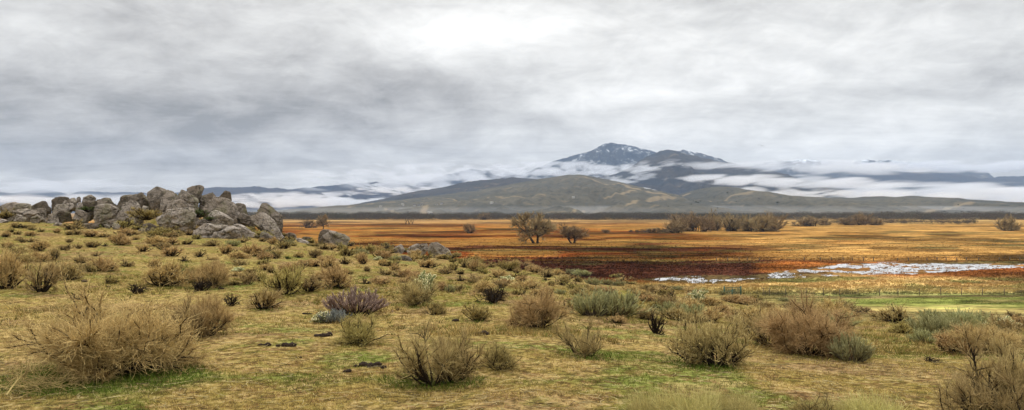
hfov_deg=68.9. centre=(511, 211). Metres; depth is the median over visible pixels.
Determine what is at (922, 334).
sagebrush
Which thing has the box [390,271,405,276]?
shrub
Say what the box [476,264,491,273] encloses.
shrub
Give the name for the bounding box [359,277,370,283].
dead shrub
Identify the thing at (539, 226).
marsh tree
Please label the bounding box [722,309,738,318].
shrub
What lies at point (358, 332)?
shrub
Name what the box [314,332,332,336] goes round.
dung heap
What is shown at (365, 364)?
dung heap
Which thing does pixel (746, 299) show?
shrub
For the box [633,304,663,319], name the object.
shrub
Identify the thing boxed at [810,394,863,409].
grass tussock
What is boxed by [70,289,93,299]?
dead shrub
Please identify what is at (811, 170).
snowy mountain
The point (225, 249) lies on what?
shrub
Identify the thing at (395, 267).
shrub
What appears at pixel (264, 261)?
shrub
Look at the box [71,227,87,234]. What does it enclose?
shrub
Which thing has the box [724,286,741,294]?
metal gate
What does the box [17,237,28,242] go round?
shrub
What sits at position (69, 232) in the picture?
shrub
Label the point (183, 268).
green bush
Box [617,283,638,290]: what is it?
shrub
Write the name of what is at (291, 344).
dung heap
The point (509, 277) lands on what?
cholla cactus
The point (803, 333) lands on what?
shrub
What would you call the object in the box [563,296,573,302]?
shrub
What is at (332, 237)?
boulder
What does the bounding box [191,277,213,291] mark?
dead shrub
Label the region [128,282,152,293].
dead shrub
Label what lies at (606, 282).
sagebrush
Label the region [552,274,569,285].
shrub
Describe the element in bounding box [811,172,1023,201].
cloud
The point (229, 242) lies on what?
sagebrush
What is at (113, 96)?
sky
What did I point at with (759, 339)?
shrub
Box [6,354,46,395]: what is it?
fallen stalk
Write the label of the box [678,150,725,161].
snowy mountain
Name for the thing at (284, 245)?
shrub
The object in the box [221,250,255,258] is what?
shrub
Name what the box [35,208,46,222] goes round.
boulder
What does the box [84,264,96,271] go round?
shrub
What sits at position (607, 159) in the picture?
rocky mountain
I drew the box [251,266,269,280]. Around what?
shrub
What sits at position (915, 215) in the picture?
treeline
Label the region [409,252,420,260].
shrub
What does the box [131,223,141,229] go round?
shrub
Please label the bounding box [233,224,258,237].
boulder
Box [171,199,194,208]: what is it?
boulder
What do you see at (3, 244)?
shrub
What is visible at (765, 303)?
shrub
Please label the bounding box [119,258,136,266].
shrub
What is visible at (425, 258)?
shrub
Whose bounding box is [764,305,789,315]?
shrub
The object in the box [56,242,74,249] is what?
shrub
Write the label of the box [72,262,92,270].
shrub
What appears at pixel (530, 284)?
shrub
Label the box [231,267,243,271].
cholla cactus
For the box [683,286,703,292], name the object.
shrub
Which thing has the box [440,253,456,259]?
shrub
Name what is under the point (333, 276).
shrub
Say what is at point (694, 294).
pale leafy shrub
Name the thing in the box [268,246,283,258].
shrub
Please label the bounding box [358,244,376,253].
shrub
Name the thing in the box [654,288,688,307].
shrub
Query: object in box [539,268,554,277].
shrub
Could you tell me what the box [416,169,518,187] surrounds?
cloud
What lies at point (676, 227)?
willow
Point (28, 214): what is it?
boulder
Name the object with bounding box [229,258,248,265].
shrub
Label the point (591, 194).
grassy hill
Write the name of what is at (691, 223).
willow
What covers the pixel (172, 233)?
shrub
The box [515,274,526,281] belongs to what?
shrub
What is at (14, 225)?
shrub
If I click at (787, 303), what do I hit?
shrub
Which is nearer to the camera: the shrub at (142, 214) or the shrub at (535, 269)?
the shrub at (535, 269)
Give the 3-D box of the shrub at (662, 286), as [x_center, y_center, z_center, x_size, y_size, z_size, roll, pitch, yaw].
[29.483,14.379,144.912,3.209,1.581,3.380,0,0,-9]
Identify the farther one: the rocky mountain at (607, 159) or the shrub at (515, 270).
the rocky mountain at (607, 159)
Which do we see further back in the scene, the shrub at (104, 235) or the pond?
the pond
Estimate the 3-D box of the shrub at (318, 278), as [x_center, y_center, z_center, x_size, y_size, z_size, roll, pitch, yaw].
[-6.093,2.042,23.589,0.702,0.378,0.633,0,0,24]
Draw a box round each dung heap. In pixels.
[258,342,271,345]
[276,342,296,346]
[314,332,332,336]
[354,361,382,367]
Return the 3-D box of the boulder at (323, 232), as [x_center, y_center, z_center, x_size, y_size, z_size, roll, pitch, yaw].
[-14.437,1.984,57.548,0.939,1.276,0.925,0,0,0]
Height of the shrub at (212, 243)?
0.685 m
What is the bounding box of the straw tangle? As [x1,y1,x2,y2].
[0,351,103,398]
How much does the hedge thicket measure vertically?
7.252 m
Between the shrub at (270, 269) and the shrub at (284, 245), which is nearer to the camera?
the shrub at (270, 269)
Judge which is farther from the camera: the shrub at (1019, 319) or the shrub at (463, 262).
the shrub at (1019, 319)
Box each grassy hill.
[247,174,798,217]
[680,186,1023,217]
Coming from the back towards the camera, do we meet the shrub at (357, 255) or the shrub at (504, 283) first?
the shrub at (357, 255)
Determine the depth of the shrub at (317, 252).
35.60 m
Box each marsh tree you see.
[315,214,332,228]
[508,211,558,243]
[558,223,589,242]
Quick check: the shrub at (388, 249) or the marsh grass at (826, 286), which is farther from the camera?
the marsh grass at (826, 286)
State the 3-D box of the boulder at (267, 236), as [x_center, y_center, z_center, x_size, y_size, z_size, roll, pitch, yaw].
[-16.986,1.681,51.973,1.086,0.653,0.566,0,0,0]
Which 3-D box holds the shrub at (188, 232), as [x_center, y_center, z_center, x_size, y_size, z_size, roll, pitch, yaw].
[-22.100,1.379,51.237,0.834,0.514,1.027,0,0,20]
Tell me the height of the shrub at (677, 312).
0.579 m
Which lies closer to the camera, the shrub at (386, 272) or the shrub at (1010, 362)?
the shrub at (1010, 362)
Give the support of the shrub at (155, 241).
on the ground at (446, 231)
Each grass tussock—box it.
[617,385,677,409]
[641,377,734,409]
[698,383,766,409]
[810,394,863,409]
[836,385,918,409]
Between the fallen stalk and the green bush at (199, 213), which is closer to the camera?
the fallen stalk
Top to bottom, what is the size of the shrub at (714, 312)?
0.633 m
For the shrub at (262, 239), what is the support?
on the ground at (446, 231)
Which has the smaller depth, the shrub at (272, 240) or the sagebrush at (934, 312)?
the shrub at (272, 240)
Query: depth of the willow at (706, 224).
565.63 m
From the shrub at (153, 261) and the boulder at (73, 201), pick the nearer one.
the shrub at (153, 261)
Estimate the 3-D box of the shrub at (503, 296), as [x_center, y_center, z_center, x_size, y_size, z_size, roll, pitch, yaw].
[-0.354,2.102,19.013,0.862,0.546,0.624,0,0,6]
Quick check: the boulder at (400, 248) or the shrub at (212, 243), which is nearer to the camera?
the shrub at (212, 243)
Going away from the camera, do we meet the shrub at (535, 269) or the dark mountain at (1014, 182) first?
the shrub at (535, 269)
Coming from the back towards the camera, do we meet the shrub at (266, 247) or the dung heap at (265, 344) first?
the shrub at (266, 247)
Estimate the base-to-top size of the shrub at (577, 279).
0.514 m
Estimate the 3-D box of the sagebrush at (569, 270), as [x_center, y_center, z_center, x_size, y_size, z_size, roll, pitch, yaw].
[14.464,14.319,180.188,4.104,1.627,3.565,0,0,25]
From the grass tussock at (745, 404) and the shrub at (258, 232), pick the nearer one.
the grass tussock at (745, 404)
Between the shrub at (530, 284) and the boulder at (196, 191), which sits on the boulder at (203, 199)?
the boulder at (196, 191)
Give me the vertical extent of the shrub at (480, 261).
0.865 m
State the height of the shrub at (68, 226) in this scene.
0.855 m
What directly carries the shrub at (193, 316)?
on the ground at (446, 231)
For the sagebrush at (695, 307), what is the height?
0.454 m
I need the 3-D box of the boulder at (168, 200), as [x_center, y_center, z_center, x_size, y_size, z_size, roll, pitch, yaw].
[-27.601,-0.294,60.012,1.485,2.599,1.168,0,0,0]
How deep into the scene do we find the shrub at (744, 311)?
17.16 m
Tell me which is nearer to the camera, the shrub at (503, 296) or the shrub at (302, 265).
the shrub at (503, 296)
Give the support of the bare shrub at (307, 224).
on the ground at (446, 231)
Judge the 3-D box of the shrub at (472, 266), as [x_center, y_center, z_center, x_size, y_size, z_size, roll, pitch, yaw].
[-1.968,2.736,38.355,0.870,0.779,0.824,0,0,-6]
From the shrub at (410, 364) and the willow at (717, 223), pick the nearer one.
the shrub at (410, 364)
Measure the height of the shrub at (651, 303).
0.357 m
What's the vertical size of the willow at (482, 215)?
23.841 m
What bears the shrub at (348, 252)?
on the ground at (446, 231)
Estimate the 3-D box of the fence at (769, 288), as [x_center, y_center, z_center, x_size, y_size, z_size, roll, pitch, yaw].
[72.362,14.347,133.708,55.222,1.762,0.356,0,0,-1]
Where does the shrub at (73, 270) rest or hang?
on the ground at (446, 231)
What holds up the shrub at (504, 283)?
on the ground at (446, 231)
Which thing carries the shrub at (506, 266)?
on the ground at (446, 231)
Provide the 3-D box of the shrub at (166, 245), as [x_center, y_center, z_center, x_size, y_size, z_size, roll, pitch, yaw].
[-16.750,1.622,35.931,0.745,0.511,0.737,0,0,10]
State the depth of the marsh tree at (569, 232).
354.86 m
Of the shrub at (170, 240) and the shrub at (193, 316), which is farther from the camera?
the shrub at (170, 240)
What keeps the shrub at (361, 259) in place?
on the ground at (446, 231)
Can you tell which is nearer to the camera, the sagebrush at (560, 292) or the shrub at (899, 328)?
the shrub at (899, 328)
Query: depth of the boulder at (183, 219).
52.55 m
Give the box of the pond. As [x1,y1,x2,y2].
[654,262,1022,282]
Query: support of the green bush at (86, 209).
on the ground at (446, 231)
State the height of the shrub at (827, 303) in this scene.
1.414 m
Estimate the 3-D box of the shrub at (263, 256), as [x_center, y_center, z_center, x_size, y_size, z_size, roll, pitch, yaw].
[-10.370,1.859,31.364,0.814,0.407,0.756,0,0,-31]
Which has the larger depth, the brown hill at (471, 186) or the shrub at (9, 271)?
the brown hill at (471, 186)
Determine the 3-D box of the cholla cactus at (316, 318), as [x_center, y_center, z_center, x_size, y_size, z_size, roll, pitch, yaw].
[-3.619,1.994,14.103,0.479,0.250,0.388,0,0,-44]
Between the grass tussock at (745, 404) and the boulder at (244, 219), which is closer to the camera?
the grass tussock at (745, 404)
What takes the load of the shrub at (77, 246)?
on the ground at (446, 231)
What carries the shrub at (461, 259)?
on the ground at (446, 231)
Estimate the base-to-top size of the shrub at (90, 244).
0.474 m
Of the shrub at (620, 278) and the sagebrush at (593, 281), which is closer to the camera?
the sagebrush at (593, 281)
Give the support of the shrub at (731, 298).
on the ground at (446, 231)
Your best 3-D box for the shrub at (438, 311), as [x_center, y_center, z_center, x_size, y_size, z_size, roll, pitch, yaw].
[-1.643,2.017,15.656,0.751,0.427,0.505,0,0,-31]
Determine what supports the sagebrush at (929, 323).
on the ground at (446, 231)
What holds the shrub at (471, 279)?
on the ground at (446, 231)
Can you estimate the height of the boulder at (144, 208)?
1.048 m
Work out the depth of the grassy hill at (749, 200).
2557.49 m
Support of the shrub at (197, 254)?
on the ground at (446, 231)
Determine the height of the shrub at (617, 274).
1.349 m
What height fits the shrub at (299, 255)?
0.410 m
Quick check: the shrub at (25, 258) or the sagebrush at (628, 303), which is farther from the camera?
the shrub at (25, 258)
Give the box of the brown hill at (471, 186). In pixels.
[353,177,536,204]
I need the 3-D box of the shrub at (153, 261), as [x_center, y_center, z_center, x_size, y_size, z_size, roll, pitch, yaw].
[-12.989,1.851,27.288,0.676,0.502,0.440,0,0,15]
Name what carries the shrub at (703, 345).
on the ground at (446, 231)
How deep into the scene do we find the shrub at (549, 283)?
30.16 m
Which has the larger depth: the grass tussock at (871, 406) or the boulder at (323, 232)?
the boulder at (323, 232)
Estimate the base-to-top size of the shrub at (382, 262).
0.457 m
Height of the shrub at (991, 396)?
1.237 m
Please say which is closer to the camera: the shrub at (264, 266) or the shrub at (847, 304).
the shrub at (264, 266)
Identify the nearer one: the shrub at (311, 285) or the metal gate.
the shrub at (311, 285)
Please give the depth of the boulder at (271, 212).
55.57 m
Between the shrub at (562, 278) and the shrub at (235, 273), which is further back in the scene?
the shrub at (562, 278)
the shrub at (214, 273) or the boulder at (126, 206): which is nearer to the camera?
the shrub at (214, 273)
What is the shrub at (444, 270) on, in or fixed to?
on the ground at (446, 231)
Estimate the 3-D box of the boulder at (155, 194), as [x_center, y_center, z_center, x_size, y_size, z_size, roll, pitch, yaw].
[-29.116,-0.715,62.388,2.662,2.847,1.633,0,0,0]
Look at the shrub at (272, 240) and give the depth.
46.26 m
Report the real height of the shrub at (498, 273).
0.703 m
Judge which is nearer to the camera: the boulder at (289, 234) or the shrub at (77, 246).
the shrub at (77, 246)
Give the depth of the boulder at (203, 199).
61.12 m
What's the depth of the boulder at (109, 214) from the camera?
56.32 m
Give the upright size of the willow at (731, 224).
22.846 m
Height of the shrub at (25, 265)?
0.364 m
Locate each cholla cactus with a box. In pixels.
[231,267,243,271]
[309,311,329,322]
[411,270,436,301]
[498,275,513,279]
[994,315,1020,325]
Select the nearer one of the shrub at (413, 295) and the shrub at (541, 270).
the shrub at (413, 295)
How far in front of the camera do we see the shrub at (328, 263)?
28.50 m
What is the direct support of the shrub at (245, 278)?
on the ground at (446, 231)
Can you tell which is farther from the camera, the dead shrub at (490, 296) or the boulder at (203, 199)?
the boulder at (203, 199)
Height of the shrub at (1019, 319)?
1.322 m
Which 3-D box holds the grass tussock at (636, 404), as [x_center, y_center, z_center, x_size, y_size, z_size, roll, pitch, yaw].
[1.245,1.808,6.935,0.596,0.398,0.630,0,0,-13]
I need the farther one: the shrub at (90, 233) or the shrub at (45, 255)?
the shrub at (90, 233)
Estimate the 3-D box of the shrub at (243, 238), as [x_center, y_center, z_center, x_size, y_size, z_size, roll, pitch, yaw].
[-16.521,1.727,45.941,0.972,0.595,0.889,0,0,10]
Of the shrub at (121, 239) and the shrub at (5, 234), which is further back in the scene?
the shrub at (5, 234)
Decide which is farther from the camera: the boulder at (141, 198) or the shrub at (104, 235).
the boulder at (141, 198)
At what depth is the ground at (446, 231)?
17.91 m
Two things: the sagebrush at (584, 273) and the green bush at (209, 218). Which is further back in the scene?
the sagebrush at (584, 273)
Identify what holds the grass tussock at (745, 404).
on the ground at (446, 231)
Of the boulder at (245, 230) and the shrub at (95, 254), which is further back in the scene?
the boulder at (245, 230)
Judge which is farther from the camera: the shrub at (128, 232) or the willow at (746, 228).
the willow at (746, 228)
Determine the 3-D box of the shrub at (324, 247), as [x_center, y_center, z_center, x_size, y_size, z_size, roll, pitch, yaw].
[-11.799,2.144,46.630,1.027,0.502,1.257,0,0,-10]
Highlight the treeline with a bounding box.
[248,210,1023,219]
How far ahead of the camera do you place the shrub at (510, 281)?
26.10 m
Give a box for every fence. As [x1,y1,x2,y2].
[716,257,1023,260]
[763,287,1004,295]
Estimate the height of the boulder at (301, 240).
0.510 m
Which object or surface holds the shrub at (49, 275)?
on the ground at (446, 231)
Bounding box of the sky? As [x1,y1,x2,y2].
[0,0,1023,194]
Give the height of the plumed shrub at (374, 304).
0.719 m
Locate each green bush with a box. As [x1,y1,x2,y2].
[78,206,94,211]
[167,262,196,282]
[195,208,212,217]
[200,216,216,220]
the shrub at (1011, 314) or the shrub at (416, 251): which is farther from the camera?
the shrub at (1011, 314)
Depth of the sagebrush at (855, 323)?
20.30 m
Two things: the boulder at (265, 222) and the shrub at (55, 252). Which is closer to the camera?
the shrub at (55, 252)
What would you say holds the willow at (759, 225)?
on the ground at (446, 231)
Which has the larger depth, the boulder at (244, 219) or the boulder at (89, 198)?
the boulder at (89, 198)
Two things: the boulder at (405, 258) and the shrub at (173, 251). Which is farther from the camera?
the boulder at (405, 258)
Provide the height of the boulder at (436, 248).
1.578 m
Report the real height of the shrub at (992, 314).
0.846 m
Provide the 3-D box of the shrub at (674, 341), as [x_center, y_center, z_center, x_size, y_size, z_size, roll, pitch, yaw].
[2.421,1.675,10.134,0.738,0.899,0.737,0,0,-39]
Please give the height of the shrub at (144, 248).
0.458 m
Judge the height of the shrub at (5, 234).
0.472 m
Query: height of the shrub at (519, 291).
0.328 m
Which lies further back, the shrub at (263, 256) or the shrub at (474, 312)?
the shrub at (263, 256)
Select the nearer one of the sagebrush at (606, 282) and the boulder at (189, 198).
the sagebrush at (606, 282)
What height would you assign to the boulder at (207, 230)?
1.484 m
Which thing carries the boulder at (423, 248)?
on the ground at (446, 231)
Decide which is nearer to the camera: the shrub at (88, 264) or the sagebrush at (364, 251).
the shrub at (88, 264)
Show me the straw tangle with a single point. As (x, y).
(33, 382)
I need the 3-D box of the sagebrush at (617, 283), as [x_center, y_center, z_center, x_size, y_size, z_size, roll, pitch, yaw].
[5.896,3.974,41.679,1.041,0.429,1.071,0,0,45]
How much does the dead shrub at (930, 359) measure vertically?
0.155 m
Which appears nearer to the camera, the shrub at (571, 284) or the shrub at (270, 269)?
the shrub at (270, 269)
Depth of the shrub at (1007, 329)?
13.20 m
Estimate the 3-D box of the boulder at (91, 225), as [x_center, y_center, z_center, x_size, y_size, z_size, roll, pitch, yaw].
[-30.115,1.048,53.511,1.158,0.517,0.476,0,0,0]
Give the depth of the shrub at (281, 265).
27.10 m
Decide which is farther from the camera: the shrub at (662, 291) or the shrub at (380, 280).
the shrub at (662, 291)
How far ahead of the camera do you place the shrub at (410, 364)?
8.19 m
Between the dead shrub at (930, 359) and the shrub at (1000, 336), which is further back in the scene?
the shrub at (1000, 336)
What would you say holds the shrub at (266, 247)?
on the ground at (446, 231)
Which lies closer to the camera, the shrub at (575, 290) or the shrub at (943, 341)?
the shrub at (943, 341)
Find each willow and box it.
[477,212,491,219]
[655,218,688,232]
[665,210,701,231]
[693,214,716,231]
[707,208,723,230]
[717,212,746,231]
[736,214,754,230]
[742,209,788,230]
[742,213,780,231]
[791,215,822,225]
[816,216,833,224]
[836,216,856,224]
[842,211,874,224]
[868,216,885,224]
[993,213,1023,230]
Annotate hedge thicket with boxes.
[830,218,977,224]
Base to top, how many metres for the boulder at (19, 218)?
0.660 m
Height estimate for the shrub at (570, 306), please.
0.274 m
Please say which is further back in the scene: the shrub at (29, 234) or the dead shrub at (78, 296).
the shrub at (29, 234)
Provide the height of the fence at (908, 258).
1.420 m
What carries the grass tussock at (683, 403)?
on the ground at (446, 231)
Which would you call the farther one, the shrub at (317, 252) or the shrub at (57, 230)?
the shrub at (57, 230)
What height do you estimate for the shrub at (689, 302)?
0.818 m
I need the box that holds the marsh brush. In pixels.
[629,229,673,232]
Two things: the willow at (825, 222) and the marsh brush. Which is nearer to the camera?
the marsh brush
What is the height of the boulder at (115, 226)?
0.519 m
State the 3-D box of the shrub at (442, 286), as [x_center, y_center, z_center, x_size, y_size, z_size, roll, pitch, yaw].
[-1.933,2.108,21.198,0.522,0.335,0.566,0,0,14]
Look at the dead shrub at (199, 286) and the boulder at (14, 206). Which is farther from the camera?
the boulder at (14, 206)
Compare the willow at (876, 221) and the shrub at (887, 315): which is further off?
the willow at (876, 221)
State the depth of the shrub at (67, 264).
25.63 m
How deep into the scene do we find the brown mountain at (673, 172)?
5737.97 m
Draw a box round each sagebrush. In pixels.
[223,239,240,245]
[316,305,352,322]
[353,249,368,254]
[389,255,400,259]
[444,284,455,291]
[553,289,565,293]
[564,268,576,273]
[565,287,621,316]
[569,269,591,277]
[584,276,602,284]
[594,285,656,316]
[598,278,613,284]
[611,279,625,285]
[655,299,687,314]
[668,285,683,290]
[674,301,708,316]
[776,297,790,301]
[825,309,865,327]
[826,329,876,363]
[903,309,972,335]
[904,326,945,343]
[915,308,946,317]
[936,306,1001,330]
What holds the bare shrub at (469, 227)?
on the ground at (446, 231)
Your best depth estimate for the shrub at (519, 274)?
32.91 m
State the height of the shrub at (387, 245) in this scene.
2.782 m
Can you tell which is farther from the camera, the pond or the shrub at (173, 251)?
the pond
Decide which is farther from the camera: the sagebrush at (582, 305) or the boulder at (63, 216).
the boulder at (63, 216)
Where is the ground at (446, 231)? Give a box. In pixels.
[0,213,1023,409]
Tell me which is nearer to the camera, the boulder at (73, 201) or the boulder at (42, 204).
the boulder at (73, 201)
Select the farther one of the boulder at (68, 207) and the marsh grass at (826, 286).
the marsh grass at (826, 286)
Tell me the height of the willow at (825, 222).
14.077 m
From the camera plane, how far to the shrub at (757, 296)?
123.64 m
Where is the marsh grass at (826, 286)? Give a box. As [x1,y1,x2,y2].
[349,238,1023,304]
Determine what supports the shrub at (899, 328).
on the ground at (446, 231)
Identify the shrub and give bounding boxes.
[0,208,15,218]
[0,230,11,236]
[0,240,30,289]
[0,245,30,252]
[0,268,228,387]
[1,242,18,246]
[9,222,21,227]
[9,222,36,227]
[12,250,37,262]
[16,257,67,292]
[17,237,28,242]
[22,237,40,241]
[22,261,35,270]
[23,231,39,235]
[23,250,52,261]
[25,239,48,250]
[38,256,85,279]
[47,245,60,259]
[51,228,62,232]
[53,328,123,373]
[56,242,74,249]
[57,218,86,229]
[60,261,75,266]
[63,230,74,234]
[64,238,73,242]
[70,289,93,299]
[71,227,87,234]
[72,243,83,248]
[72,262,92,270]
[73,254,93,262]
[77,254,120,271]
[81,230,97,236]
[83,240,103,247]
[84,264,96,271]
[91,251,104,255]
[95,232,114,237]
[101,272,118,283]
[104,232,132,244]
[113,227,140,235]
[116,215,140,228]
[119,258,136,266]
[123,206,162,220]
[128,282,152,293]
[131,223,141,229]
[132,235,141,239]
[133,224,183,235]
[134,243,155,251]
[137,257,197,286]
[143,234,168,245]
[147,257,162,267]
[152,291,212,339]
[155,242,171,249]
[161,235,181,244]
[161,245,184,256]
[163,229,185,237]
[177,290,239,337]
[179,238,193,243]
[182,258,234,289]
[183,230,192,234]
[191,234,201,238]
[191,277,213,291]
[192,248,206,256]
[197,238,222,245]
[216,243,239,253]
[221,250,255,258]
[223,293,241,305]
[226,279,239,284]
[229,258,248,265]
[229,272,240,276]
[236,267,255,284]
[237,236,250,242]
[238,239,266,255]
[244,283,289,309]
[247,225,259,231]
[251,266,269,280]
[253,230,274,237]
[255,255,270,264]
[256,252,273,259]
[257,237,266,241]
[257,259,311,294]
[257,263,274,269]
[264,244,277,250]
[265,236,278,244]
[266,265,275,272]
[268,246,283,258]
[274,238,291,248]
[276,262,298,270]
[292,251,304,257]
[295,259,310,269]
[295,267,329,291]
[300,219,320,227]
[304,258,321,266]
[305,237,315,242]
[308,248,323,257]
[311,254,333,262]
[312,272,322,280]
[315,243,329,249]
[316,258,356,289]
[319,258,338,268]
[321,284,395,315]
[326,243,338,249]
[329,310,394,346]
[336,246,359,255]
[336,254,353,264]
[352,252,367,258]
[356,254,367,263]
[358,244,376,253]
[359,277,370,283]
[364,265,372,271]
[369,249,392,258]
[371,276,390,284]
[374,267,396,274]
[378,258,387,265]
[379,242,394,247]
[379,244,397,253]
[383,308,481,386]
[386,256,401,265]
[389,262,400,270]
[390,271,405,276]
[395,267,419,277]
[395,272,439,307]
[395,277,410,282]
[405,271,426,280]
[407,249,421,255]
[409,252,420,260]
[415,258,441,267]
[418,252,432,260]
[421,300,448,314]
[426,321,488,384]
[436,281,451,290]
[437,264,456,273]
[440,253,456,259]
[448,262,458,270]
[453,283,466,290]
[454,268,466,274]
[456,255,476,263]
[458,300,500,321]
[459,257,472,267]
[463,222,476,232]
[465,258,480,270]
[466,275,479,281]
[468,273,483,279]
[470,254,487,263]
[470,276,496,292]
[471,282,509,303]
[474,340,524,372]
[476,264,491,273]
[484,283,512,300]
[487,266,514,277]
[491,278,508,287]
[492,257,519,270]
[495,278,512,283]
[499,279,573,330]
[508,277,557,288]
[510,269,531,277]
[510,286,529,294]
[512,267,522,272]
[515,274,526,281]
[525,264,541,268]
[526,266,542,272]
[528,287,550,296]
[537,267,546,274]
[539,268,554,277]
[546,280,558,285]
[549,314,608,358]
[551,269,564,274]
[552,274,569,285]
[557,300,575,309]
[563,278,585,288]
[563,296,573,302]
[566,285,591,296]
[571,274,582,281]
[586,285,598,290]
[594,285,617,293]
[605,313,627,323]
[610,273,621,276]
[613,275,633,280]
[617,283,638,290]
[630,288,649,295]
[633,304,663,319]
[635,293,657,301]
[638,283,660,292]
[642,227,662,232]
[645,291,666,301]
[646,297,665,307]
[647,309,667,335]
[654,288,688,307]
[656,299,692,320]
[657,283,669,288]
[657,288,675,295]
[662,302,716,366]
[664,293,709,310]
[671,311,763,369]
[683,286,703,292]
[684,309,708,322]
[685,288,707,303]
[701,295,724,305]
[702,303,727,321]
[710,303,736,312]
[715,293,749,303]
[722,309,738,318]
[724,304,749,322]
[729,304,795,347]
[733,295,757,305]
[735,300,776,320]
[738,305,768,312]
[745,297,777,308]
[750,281,870,359]
[751,293,766,299]
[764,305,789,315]
[777,295,802,310]
[780,388,840,409]
[810,298,831,308]
[812,290,850,314]
[833,296,857,311]
[851,306,871,312]
[862,310,883,316]
[863,300,918,322]
[885,317,912,333]
[922,313,1023,409]
[922,354,943,362]
[928,323,985,354]
[939,320,1023,356]
[970,329,1023,409]
[978,311,998,316]
[982,311,1023,333]
[999,323,1023,346]
[1003,309,1022,316]
[1010,314,1023,326]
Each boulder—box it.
[0,202,31,221]
[0,219,8,222]
[11,208,39,221]
[14,214,26,221]
[30,215,44,222]
[31,201,51,217]
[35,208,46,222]
[46,214,58,222]
[51,196,68,210]
[52,203,73,214]
[54,210,72,222]
[68,198,76,211]
[72,209,89,224]
[76,202,82,209]
[82,195,95,201]
[82,200,96,220]
[82,223,98,228]
[93,203,125,226]
[96,198,116,206]
[112,223,119,229]
[117,192,150,210]
[121,200,140,224]
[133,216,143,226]
[141,206,148,211]
[142,223,155,230]
[147,186,177,212]
[155,207,196,232]
[159,192,176,213]
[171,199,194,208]
[176,190,198,221]
[187,185,203,199]
[192,223,247,238]
[196,219,208,226]
[199,192,215,210]
[201,197,239,223]
[208,210,233,225]
[219,191,231,200]
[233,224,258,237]
[236,203,247,214]
[238,213,254,228]
[250,212,282,238]
[256,203,282,232]
[260,231,273,239]
[286,232,296,238]
[295,238,308,243]
[318,229,329,241]
[319,230,349,245]
[394,244,404,253]
[398,255,411,260]
[407,244,427,255]
[428,242,450,257]
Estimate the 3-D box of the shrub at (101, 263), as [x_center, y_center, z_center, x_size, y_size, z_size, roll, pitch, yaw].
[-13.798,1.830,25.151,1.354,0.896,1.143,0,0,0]
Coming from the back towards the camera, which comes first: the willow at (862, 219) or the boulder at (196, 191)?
the willow at (862, 219)
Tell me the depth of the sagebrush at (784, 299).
121.25 m
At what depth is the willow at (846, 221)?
837.98 m
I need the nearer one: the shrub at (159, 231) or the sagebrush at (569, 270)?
the shrub at (159, 231)
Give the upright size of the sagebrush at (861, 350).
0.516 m
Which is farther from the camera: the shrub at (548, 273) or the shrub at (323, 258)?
the shrub at (548, 273)
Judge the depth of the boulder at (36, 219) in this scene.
56.30 m
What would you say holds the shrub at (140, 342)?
on the ground at (446, 231)
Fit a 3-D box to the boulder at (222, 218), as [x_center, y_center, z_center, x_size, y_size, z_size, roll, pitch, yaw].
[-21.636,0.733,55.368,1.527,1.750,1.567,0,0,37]
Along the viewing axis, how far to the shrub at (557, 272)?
51.35 m
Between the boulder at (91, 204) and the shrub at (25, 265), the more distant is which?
the boulder at (91, 204)
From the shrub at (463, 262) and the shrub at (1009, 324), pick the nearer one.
the shrub at (1009, 324)
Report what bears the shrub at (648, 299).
on the ground at (446, 231)
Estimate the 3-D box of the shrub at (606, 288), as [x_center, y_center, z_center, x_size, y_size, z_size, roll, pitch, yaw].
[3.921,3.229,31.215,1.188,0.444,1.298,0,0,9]
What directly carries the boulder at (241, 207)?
on the ground at (446, 231)
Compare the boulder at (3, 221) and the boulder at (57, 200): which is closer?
the boulder at (3, 221)
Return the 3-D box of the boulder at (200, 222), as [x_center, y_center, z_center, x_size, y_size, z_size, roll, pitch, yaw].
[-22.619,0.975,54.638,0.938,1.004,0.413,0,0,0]
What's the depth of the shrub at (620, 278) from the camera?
160.13 m
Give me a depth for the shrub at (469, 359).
8.43 m
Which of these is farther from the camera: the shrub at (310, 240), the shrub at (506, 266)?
the shrub at (310, 240)
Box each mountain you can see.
[0,189,146,212]
[175,182,434,211]
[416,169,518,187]
[516,143,656,178]
[598,150,871,197]
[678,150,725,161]
[749,159,993,180]
[978,176,1023,190]
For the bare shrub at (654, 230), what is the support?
on the ground at (446, 231)
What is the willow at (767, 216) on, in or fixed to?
on the ground at (446, 231)
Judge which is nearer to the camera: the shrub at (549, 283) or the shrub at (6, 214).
the shrub at (549, 283)
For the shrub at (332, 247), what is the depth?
47.30 m
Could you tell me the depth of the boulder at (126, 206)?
58.73 m
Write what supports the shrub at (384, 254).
on the ground at (446, 231)
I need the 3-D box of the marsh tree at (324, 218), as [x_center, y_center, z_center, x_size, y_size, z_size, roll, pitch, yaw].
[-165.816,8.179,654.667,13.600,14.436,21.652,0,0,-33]
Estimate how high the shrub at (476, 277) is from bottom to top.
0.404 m
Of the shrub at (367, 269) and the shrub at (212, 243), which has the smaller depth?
the shrub at (367, 269)
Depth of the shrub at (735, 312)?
17.72 m
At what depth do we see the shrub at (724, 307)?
23.29 m

